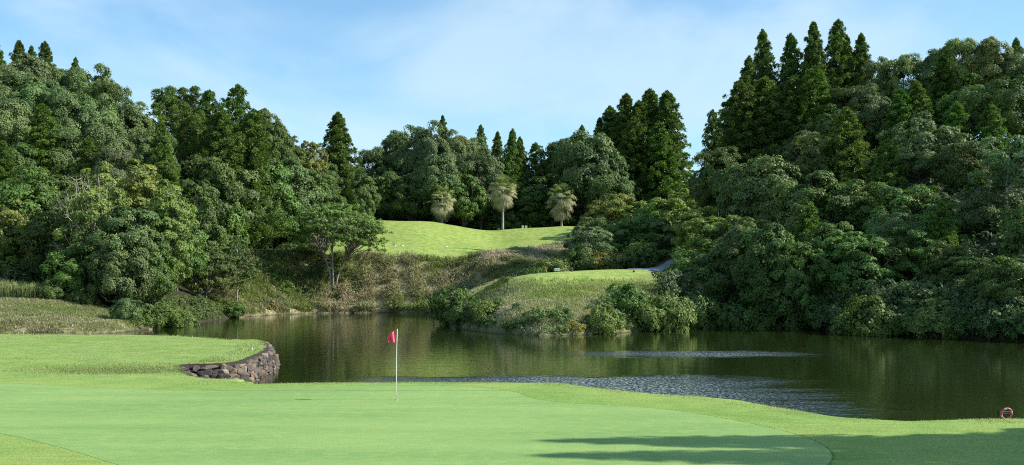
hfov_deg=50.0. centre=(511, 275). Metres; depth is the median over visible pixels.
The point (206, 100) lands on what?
cedar tree
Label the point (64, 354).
lobe turf grass
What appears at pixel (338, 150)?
cedar tree
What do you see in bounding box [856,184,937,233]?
broadleaf tree
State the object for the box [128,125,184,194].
broadleaf tree
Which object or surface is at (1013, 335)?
shrub
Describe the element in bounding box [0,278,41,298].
reed hedge
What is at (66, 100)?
broadleaf tree
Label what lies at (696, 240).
layered tree
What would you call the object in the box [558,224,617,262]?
layered tree
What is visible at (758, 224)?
broadleaf tree
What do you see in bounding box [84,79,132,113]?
broadleaf tree
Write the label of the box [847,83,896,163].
broadleaf tree
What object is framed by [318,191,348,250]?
broadleaf tree
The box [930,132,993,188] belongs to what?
broadleaf tree
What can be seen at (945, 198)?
broadleaf tree
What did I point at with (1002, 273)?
broadleaf tree
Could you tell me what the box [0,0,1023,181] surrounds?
sky
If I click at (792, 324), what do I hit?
shrub
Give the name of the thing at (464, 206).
broadleaf tree
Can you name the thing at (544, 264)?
shrub
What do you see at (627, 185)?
broadleaf tree
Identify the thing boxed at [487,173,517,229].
palm tree
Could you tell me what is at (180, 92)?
tall cedar tree
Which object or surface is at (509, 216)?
broadleaf tree
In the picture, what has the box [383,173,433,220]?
broadleaf tree
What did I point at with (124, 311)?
shrub
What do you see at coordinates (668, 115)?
cypress tree
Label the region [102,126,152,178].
broadleaf tree
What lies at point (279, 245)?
shrub
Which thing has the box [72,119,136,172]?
broadleaf tree
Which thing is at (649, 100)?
cypress tree
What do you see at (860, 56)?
cedar tree
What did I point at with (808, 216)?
cedar tree
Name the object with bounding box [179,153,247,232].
broadleaf tree
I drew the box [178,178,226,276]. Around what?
layered tree
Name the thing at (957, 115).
cedar tree
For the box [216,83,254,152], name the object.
cedar tree
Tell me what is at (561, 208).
palm tree
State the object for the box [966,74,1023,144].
broadleaf tree
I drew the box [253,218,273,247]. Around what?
broadleaf tree
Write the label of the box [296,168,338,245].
layered tree
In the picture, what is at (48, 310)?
grass
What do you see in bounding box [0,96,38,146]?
broadleaf tree
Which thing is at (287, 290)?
shrub
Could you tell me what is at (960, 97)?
broadleaf tree
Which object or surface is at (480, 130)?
cedar tree
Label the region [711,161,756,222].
broadleaf tree
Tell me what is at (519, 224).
shrub
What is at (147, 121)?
broadleaf tree
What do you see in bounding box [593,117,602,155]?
cedar tree
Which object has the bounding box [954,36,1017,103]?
broadleaf tree
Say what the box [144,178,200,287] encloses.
layered tree
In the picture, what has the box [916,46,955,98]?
broadleaf tree
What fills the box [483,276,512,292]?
shrub
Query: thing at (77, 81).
broadleaf tree
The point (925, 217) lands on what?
broadleaf tree
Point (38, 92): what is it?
broadleaf tree
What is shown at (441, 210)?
palm tree
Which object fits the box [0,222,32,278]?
broadleaf tree
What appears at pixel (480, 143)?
broadleaf tree
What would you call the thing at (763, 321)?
shrub
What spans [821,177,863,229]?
cedar tree
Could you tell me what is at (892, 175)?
cedar tree
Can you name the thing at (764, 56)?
cedar tree
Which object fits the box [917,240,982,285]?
broadleaf tree
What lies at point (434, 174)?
broadleaf tree
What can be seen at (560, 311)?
promontory weeds
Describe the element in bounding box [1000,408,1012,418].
life ring
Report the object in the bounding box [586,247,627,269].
shrub
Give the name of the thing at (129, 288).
broadleaf tree
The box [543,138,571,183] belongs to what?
broadleaf tree
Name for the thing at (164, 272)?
broadleaf tree
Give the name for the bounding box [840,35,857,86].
cedar tree
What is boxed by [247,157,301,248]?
broadleaf tree
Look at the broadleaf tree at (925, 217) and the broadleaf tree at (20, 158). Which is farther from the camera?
the broadleaf tree at (20, 158)
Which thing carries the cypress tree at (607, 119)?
on the ground at (848, 440)
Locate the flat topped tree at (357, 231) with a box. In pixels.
[280,203,393,290]
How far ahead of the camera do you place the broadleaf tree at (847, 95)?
140.27 m
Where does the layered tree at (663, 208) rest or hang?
on the ground at (848, 440)
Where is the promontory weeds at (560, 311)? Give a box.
[447,296,669,334]
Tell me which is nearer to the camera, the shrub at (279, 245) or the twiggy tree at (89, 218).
the twiggy tree at (89, 218)
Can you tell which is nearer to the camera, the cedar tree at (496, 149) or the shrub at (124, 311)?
the shrub at (124, 311)
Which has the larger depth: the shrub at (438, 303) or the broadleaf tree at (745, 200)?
the broadleaf tree at (745, 200)
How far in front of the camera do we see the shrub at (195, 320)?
109.53 m
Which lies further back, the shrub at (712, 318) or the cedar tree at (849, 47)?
the cedar tree at (849, 47)
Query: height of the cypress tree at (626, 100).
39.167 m
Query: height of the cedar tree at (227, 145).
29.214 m
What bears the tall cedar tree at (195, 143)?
on the ground at (848, 440)
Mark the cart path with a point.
(666, 263)
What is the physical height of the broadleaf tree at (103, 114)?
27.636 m
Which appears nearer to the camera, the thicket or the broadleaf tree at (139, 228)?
the broadleaf tree at (139, 228)
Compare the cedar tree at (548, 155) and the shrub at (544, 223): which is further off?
the cedar tree at (548, 155)
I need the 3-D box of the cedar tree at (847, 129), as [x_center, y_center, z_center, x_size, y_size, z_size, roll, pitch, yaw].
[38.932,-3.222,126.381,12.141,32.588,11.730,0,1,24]
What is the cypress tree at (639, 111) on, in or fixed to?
on the ground at (848, 440)
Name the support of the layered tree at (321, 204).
on the ground at (848, 440)
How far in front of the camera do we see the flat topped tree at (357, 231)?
145.54 m
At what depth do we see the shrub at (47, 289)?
101.69 m
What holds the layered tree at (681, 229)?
on the ground at (848, 440)
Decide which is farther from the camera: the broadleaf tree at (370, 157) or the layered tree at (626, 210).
the broadleaf tree at (370, 157)
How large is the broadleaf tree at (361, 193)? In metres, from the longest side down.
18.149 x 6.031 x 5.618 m
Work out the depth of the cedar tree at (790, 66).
152.95 m
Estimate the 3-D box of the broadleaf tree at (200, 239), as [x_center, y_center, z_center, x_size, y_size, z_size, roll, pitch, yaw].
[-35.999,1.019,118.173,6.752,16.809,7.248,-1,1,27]
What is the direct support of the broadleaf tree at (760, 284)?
on the ground at (848, 440)
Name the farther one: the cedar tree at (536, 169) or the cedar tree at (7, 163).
the cedar tree at (536, 169)
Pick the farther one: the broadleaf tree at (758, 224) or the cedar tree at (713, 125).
the cedar tree at (713, 125)
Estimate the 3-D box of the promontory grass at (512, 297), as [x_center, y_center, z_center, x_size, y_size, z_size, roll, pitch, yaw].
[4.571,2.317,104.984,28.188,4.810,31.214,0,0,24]
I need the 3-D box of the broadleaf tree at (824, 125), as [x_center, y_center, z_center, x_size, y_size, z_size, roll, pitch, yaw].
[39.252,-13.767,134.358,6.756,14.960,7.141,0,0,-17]
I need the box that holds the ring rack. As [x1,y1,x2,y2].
[997,409,1013,417]
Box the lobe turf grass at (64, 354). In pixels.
[0,334,264,378]
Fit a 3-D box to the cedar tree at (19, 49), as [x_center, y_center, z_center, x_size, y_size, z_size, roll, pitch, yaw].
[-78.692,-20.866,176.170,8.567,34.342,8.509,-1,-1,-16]
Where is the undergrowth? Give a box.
[0,138,1023,314]
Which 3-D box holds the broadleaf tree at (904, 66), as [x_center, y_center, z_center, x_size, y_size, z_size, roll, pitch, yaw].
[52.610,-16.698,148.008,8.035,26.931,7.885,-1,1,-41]
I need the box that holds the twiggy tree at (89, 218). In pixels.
[49,173,131,258]
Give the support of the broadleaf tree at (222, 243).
on the ground at (848, 440)
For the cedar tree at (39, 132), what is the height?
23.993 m
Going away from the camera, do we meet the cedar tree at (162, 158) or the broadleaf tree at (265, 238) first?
the cedar tree at (162, 158)
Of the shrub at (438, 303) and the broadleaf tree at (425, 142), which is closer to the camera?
the shrub at (438, 303)
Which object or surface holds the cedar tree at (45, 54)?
on the ground at (848, 440)
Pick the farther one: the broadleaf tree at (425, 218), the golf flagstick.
the broadleaf tree at (425, 218)
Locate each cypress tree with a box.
[595,104,617,159]
[609,92,632,151]
[615,116,656,215]
[618,99,651,189]
[636,121,683,212]
[641,87,658,135]
[649,90,697,196]
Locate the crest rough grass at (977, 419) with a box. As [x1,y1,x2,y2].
[182,378,1023,423]
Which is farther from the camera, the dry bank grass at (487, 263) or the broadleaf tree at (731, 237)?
the dry bank grass at (487, 263)
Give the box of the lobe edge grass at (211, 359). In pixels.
[7,333,265,371]
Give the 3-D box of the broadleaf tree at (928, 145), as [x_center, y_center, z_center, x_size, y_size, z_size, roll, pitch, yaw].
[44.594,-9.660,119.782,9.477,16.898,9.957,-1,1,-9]
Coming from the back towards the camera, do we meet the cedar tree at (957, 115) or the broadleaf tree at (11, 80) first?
the broadleaf tree at (11, 80)
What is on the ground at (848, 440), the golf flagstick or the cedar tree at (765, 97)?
the cedar tree at (765, 97)
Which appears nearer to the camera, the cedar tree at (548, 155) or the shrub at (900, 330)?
the shrub at (900, 330)
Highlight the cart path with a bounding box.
[636,229,717,270]
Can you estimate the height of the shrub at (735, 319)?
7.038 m
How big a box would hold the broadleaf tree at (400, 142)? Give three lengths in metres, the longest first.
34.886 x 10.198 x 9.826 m
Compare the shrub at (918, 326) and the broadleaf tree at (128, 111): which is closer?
the shrub at (918, 326)
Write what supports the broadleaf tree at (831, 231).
on the ground at (848, 440)
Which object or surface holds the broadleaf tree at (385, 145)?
on the ground at (848, 440)
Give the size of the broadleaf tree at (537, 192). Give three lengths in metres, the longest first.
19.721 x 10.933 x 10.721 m
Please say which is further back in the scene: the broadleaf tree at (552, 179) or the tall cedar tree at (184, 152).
the broadleaf tree at (552, 179)
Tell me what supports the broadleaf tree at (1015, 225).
on the ground at (848, 440)
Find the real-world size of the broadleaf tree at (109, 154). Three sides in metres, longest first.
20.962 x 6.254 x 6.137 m
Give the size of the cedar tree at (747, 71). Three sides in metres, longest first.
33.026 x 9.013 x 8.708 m
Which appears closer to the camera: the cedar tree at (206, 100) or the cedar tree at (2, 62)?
the cedar tree at (206, 100)
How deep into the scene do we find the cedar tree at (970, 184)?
103.67 m
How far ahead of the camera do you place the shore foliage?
90.29 m
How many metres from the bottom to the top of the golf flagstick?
2.290 m
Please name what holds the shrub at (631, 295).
on the ground at (848, 440)
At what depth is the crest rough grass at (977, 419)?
36.38 m
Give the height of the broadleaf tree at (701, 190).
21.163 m
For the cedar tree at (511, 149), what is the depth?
207.13 m
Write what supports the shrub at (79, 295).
on the ground at (848, 440)
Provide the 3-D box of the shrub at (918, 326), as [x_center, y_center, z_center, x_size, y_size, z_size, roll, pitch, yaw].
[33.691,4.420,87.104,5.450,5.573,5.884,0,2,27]
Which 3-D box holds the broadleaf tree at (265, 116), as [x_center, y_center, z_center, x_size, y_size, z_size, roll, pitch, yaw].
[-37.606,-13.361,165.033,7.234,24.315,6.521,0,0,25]
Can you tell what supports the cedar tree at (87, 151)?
on the ground at (848, 440)
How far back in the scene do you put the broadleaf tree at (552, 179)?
203.95 m
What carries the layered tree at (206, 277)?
on the ground at (848, 440)
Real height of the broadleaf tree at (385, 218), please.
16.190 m
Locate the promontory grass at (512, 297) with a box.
[449,276,721,333]
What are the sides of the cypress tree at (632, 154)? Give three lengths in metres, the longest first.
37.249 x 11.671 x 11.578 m
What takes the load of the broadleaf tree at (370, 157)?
on the ground at (848, 440)
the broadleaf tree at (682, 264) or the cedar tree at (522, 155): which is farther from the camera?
the cedar tree at (522, 155)
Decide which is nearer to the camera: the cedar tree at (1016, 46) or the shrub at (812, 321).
the shrub at (812, 321)
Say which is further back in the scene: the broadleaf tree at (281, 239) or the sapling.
the broadleaf tree at (281, 239)
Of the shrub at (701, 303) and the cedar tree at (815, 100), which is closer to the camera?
the shrub at (701, 303)
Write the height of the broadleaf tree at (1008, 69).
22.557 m
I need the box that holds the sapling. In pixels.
[212,235,262,300]
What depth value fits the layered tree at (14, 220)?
110.65 m
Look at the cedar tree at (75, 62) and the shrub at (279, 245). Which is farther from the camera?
the cedar tree at (75, 62)
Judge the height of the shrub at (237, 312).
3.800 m
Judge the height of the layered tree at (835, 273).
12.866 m
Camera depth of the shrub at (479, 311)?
96.26 m
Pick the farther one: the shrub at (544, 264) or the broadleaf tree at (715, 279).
the shrub at (544, 264)
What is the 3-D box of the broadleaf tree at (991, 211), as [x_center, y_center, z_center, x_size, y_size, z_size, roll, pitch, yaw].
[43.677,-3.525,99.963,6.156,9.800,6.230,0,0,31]
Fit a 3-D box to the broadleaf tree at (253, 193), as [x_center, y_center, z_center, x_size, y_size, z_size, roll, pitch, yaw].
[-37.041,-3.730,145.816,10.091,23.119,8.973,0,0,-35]
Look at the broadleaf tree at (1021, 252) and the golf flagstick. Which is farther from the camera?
the broadleaf tree at (1021, 252)
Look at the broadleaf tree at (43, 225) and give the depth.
109.77 m
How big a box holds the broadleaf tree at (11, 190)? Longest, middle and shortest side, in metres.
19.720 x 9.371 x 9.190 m
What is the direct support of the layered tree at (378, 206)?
on the ground at (848, 440)
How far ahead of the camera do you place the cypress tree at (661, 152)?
197.26 m
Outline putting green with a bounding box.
[0,383,831,464]
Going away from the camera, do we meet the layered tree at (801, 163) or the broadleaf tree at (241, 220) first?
the layered tree at (801, 163)
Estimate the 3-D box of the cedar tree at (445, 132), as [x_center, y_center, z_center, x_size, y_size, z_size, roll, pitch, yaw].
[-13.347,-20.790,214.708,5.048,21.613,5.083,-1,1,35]
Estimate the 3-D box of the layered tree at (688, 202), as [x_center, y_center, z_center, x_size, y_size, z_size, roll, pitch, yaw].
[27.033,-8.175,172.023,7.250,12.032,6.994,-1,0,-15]
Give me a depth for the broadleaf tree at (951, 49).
138.23 m
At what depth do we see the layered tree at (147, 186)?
120.40 m
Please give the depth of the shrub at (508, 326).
90.86 m
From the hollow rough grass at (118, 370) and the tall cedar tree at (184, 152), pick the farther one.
the tall cedar tree at (184, 152)
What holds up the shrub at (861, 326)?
on the ground at (848, 440)
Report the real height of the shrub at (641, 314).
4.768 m
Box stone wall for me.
[180,341,280,381]
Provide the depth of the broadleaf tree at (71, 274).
103.21 m
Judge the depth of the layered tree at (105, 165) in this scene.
118.95 m
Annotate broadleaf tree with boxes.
[0,52,61,102]
[0,71,39,129]
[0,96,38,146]
[0,141,48,198]
[0,165,65,254]
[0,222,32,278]
[2,250,59,283]
[8,76,69,139]
[11,198,88,272]
[24,174,88,214]
[35,125,94,189]
[39,60,67,85]
[39,242,122,297]
[45,85,100,156]
[62,62,117,105]
[67,92,121,149]
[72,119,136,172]
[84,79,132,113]
[86,205,171,289]
[86,232,153,304]
[87,145,140,198]
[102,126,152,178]
[110,94,152,145]
[121,243,178,304]
[124,101,155,137]
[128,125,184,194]
[154,211,209,290]
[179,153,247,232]
[195,188,249,254]
[199,225,240,276]
[212,163,266,232]
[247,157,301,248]
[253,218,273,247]
[254,108,288,157]
[261,122,306,194]
[270,199,310,245]
[274,158,326,244]
[314,159,342,199]
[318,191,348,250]
[344,173,379,223]
[355,146,394,189]
[374,134,404,181]
[374,171,411,220]
[374,208,406,220]
[381,124,420,178]
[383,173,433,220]
[400,120,456,217]
[407,153,463,221]
[413,203,447,223]
[437,128,480,171]
[438,170,487,226]
[455,202,501,229]
[456,146,509,229]
[457,136,489,189]
[492,199,547,229]
[504,176,560,226]
[540,168,583,221]
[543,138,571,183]
[551,130,626,216]
[581,156,635,218]
[618,208,675,249]
[665,241,722,283]
[686,146,741,230]
[702,243,767,302]
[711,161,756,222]
[716,221,766,288]
[726,154,811,222]
[730,222,802,315]
[734,216,782,252]
[751,182,819,231]
[769,170,868,245]
[772,130,830,183]
[796,221,861,264]
[804,103,863,155]
[821,85,881,148]
[834,179,899,225]
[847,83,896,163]
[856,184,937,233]
[858,56,896,146]
[863,228,915,276]
[864,209,926,242]
[875,111,965,184]
[877,51,923,112]
[911,185,956,215]
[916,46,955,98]
[917,201,991,240]
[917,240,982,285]
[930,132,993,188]
[933,37,987,90]
[935,73,999,141]
[953,185,1023,233]
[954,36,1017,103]
[963,253,1023,306]
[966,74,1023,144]
[990,47,1023,140]
[997,203,1023,254]
[1012,245,1023,271]
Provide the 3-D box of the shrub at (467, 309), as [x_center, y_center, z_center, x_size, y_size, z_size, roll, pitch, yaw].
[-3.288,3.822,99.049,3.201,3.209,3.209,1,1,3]
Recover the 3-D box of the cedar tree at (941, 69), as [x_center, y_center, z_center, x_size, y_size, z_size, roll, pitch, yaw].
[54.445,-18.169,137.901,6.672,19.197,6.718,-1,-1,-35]
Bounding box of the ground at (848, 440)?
[0,164,1023,464]
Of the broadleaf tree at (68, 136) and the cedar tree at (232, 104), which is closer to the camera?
the broadleaf tree at (68, 136)
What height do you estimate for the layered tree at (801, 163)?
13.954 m
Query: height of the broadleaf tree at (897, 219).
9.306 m
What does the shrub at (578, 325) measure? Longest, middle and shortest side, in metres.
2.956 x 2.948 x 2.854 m
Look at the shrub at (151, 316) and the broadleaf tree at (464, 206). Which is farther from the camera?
the broadleaf tree at (464, 206)
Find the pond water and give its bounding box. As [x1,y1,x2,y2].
[85,313,1023,420]
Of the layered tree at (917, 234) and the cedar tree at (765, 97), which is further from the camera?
the cedar tree at (765, 97)
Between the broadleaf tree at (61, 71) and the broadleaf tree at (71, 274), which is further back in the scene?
the broadleaf tree at (61, 71)
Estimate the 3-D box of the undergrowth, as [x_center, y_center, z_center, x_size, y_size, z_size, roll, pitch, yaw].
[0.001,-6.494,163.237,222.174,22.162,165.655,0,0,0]
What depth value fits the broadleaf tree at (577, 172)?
194.72 m
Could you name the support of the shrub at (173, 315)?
on the ground at (848, 440)
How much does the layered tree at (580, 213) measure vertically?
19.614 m
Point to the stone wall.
(266, 363)
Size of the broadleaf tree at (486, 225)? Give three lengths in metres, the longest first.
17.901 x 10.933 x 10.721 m
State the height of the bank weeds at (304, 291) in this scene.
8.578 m
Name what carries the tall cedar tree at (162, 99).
on the ground at (848, 440)
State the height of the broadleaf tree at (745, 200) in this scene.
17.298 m
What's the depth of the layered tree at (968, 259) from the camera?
90.11 m
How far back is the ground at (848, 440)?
40.84 m
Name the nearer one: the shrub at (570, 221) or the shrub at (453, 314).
the shrub at (453, 314)
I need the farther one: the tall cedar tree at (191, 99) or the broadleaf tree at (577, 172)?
the broadleaf tree at (577, 172)
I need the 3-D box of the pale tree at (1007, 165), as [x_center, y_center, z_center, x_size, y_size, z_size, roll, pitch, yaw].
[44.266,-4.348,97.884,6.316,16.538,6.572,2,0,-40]
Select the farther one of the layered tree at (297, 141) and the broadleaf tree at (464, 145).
the broadleaf tree at (464, 145)
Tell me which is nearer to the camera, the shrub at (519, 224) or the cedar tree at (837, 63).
the cedar tree at (837, 63)
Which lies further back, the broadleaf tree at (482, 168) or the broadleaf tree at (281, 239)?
the broadleaf tree at (482, 168)
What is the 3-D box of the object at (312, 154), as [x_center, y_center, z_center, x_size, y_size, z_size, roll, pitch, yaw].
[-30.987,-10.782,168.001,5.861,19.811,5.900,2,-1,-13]
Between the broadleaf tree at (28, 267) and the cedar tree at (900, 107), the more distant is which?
the cedar tree at (900, 107)
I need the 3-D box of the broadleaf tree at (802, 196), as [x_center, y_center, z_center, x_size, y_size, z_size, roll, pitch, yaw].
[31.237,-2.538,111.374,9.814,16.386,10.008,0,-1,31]
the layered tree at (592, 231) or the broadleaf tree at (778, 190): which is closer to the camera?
the broadleaf tree at (778, 190)
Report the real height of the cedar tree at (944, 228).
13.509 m
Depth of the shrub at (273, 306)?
136.92 m
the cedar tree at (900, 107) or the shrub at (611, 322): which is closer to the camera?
the shrub at (611, 322)
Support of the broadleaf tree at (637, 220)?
on the ground at (848, 440)
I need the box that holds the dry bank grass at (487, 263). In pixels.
[203,237,573,314]
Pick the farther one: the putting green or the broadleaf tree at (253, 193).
the broadleaf tree at (253, 193)
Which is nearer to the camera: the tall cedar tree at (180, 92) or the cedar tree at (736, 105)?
the cedar tree at (736, 105)
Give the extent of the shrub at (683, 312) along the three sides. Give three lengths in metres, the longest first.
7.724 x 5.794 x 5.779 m
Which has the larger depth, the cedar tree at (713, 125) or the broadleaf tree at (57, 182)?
the cedar tree at (713, 125)
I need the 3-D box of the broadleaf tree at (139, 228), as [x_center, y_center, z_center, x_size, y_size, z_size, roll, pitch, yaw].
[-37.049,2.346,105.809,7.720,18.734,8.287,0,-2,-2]
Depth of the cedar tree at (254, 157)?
146.87 m
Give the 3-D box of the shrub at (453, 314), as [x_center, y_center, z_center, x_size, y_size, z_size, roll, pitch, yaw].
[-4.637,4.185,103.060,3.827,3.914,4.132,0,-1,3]
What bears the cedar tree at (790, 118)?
on the ground at (848, 440)
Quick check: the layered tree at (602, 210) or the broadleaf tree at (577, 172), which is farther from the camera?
the broadleaf tree at (577, 172)
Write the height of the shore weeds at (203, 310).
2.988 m
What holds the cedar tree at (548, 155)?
on the ground at (848, 440)
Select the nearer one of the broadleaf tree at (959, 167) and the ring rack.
the ring rack
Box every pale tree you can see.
[967,134,1023,232]
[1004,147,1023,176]
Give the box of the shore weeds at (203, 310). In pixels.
[128,295,247,329]
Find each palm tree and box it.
[428,184,455,222]
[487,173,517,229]
[547,183,577,225]
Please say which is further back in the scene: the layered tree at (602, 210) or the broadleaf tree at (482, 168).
the broadleaf tree at (482, 168)
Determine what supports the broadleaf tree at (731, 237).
on the ground at (848, 440)
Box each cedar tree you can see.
[0,46,6,69]
[0,140,21,202]
[8,40,28,63]
[20,103,68,179]
[27,46,37,64]
[37,40,56,70]
[68,136,107,201]
[71,57,79,69]
[143,85,188,156]
[144,120,183,209]
[157,87,193,160]
[169,98,203,182]
[176,85,203,158]
[186,88,224,172]
[186,109,214,178]
[202,109,264,240]
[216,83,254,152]
[232,108,289,248]
[317,111,375,224]
[437,115,448,144]
[475,124,488,153]
[488,131,507,207]
[500,128,526,209]
[511,136,532,204]
[524,142,550,200]
[543,147,554,184]
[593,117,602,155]
[695,109,723,209]
[704,80,765,201]
[711,96,735,205]
[734,55,768,155]
[742,75,788,177]
[752,29,778,107]
[758,75,813,176]
[771,33,803,141]
[778,204,831,281]
[786,65,840,162]
[795,21,830,130]
[813,106,876,194]
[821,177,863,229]
[823,18,858,109]
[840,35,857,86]
[843,32,874,151]
[865,137,909,200]
[872,88,917,163]
[904,80,942,146]
[912,200,960,273]
[927,56,962,124]
[927,101,973,173]
[958,168,989,214]
[963,104,1012,171]
[1011,37,1023,137]
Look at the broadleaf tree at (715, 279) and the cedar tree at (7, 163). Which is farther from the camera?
the cedar tree at (7, 163)
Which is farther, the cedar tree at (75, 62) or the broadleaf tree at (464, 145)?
the broadleaf tree at (464, 145)
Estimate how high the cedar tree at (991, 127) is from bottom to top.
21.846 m
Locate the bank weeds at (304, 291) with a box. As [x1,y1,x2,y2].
[251,251,365,312]
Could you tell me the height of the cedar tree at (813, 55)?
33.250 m
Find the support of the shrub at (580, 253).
on the ground at (848, 440)
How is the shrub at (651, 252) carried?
on the ground at (848, 440)
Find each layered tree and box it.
[0,199,48,261]
[71,160,133,231]
[104,158,175,241]
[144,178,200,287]
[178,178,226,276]
[178,245,238,298]
[287,135,316,187]
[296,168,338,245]
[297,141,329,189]
[297,202,326,240]
[355,176,392,214]
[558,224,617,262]
[571,217,616,242]
[572,180,611,217]
[583,193,634,226]
[590,221,640,256]
[606,200,655,230]
[637,196,686,235]
[640,219,684,259]
[667,187,699,219]
[670,202,722,248]
[683,213,752,266]
[769,240,827,327]
[788,131,839,186]
[814,231,895,292]
[877,226,953,282]
[939,252,1005,293]
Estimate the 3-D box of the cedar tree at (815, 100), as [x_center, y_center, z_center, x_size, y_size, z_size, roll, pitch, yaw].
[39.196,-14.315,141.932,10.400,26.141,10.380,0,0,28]
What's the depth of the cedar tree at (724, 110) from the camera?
151.40 m
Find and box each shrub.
[35,277,71,299]
[63,285,104,305]
[108,298,142,320]
[141,309,165,329]
[147,303,194,327]
[182,314,203,324]
[221,299,246,317]
[264,295,279,310]
[268,270,302,294]
[274,240,299,249]
[428,280,470,323]
[442,300,471,327]
[459,301,485,321]
[464,290,489,301]
[471,297,507,323]
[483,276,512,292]
[502,315,522,332]
[508,217,533,228]
[518,266,542,275]
[529,256,570,272]
[533,218,559,227]
[563,214,581,225]
[563,244,600,270]
[566,320,588,334]
[584,305,624,334]
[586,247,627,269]
[599,282,648,311]
[623,240,662,268]
[629,301,667,331]
[642,289,696,331]
[673,291,721,328]
[701,305,728,327]
[714,296,757,328]
[742,301,787,328]
[769,304,811,329]
[803,298,842,330]
[829,294,897,336]
[884,307,916,335]
[900,297,965,338]
[953,310,989,337]
[974,311,1008,339]
[997,306,1023,340]
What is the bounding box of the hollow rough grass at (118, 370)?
[2,359,217,375]
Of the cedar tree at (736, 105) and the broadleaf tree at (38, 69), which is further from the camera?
the broadleaf tree at (38, 69)
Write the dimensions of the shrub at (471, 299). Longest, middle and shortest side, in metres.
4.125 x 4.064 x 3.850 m
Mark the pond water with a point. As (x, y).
(882, 377)
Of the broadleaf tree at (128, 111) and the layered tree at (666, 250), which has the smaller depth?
the layered tree at (666, 250)
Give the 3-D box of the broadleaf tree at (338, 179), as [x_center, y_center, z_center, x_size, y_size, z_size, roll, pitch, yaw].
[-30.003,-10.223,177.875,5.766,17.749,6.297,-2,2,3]
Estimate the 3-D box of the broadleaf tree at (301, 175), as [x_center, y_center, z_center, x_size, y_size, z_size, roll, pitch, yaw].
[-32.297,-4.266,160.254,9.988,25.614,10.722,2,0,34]
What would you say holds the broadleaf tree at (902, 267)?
on the ground at (848, 440)
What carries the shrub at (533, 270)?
on the ground at (848, 440)
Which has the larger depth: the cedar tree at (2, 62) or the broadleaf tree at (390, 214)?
the broadleaf tree at (390, 214)
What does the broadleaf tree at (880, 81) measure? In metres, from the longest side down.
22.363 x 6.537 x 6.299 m
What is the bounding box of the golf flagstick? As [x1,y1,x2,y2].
[387,329,397,399]
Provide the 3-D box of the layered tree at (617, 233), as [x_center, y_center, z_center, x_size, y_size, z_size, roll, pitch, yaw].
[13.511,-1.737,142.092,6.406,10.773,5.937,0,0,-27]
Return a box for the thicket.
[375,208,590,229]
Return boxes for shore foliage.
[650,263,1023,334]
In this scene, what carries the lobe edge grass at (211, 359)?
on the ground at (848, 440)
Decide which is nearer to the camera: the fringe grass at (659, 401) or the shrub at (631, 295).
the fringe grass at (659, 401)
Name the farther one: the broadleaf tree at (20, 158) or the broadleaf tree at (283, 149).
the broadleaf tree at (283, 149)
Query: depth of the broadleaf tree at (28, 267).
110.26 m
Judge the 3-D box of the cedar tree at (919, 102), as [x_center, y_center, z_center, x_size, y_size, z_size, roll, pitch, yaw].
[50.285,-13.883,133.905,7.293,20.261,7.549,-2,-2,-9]
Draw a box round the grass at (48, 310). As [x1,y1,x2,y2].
[0,296,137,333]
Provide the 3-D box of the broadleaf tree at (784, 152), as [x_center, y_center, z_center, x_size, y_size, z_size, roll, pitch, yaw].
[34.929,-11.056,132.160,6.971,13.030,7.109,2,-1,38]
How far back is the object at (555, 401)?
31.91 m
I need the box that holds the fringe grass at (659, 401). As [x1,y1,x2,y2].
[1,382,1022,464]
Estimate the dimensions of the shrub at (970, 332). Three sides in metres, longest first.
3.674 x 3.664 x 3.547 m
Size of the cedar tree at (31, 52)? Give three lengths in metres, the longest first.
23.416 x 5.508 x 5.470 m
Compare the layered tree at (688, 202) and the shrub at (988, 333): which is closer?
the shrub at (988, 333)
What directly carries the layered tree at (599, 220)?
on the ground at (848, 440)
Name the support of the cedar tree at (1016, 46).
on the ground at (848, 440)

